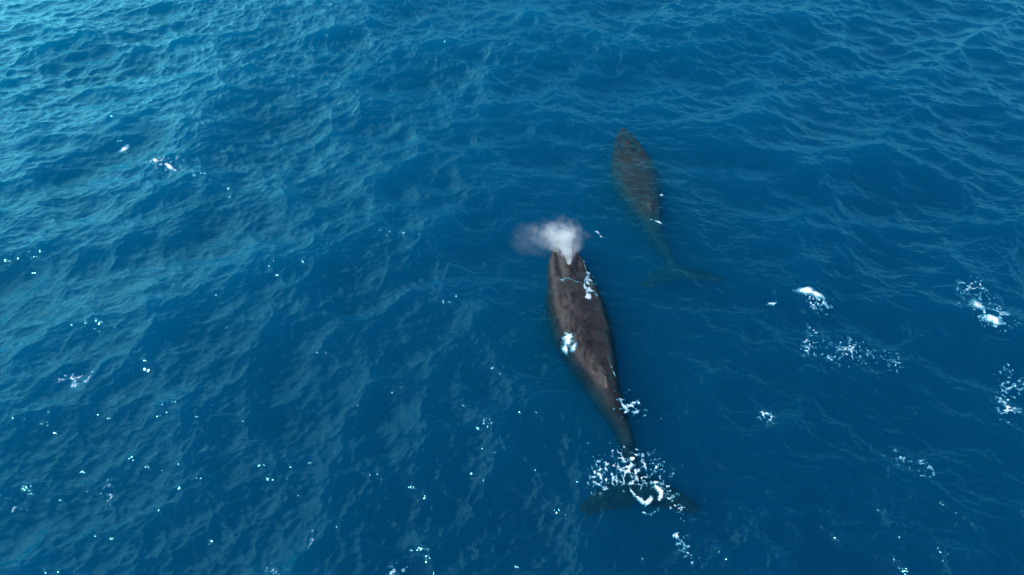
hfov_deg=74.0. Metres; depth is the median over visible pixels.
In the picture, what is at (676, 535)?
foam patch
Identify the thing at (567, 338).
foam patch
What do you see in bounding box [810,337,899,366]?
foam patch
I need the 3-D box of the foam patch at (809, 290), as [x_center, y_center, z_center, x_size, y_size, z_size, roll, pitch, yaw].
[13.240,0.552,29.354,1.740,0.415,1.752,-11,43,-12]
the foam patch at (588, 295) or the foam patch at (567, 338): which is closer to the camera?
the foam patch at (567, 338)
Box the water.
[0,0,1023,561]
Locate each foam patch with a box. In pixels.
[54,371,92,386]
[149,155,192,175]
[562,332,575,352]
[584,261,597,298]
[587,442,684,512]
[620,398,661,418]
[673,532,692,562]
[797,287,828,312]
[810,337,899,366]
[957,281,1009,326]
[998,364,1023,422]
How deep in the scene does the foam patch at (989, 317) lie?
28.16 m
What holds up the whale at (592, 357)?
on the water
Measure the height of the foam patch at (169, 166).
0.596 m
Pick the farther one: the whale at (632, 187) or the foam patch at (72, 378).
the whale at (632, 187)
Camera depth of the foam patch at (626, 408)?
25.03 m
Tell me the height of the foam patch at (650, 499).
0.274 m
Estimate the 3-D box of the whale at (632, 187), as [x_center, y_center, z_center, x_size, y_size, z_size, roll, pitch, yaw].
[6.970,-4.130,36.598,4.523,3.240,13.539,-6,42,-6]
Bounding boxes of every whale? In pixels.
[537,238,700,515]
[593,128,722,287]
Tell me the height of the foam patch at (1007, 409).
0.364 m

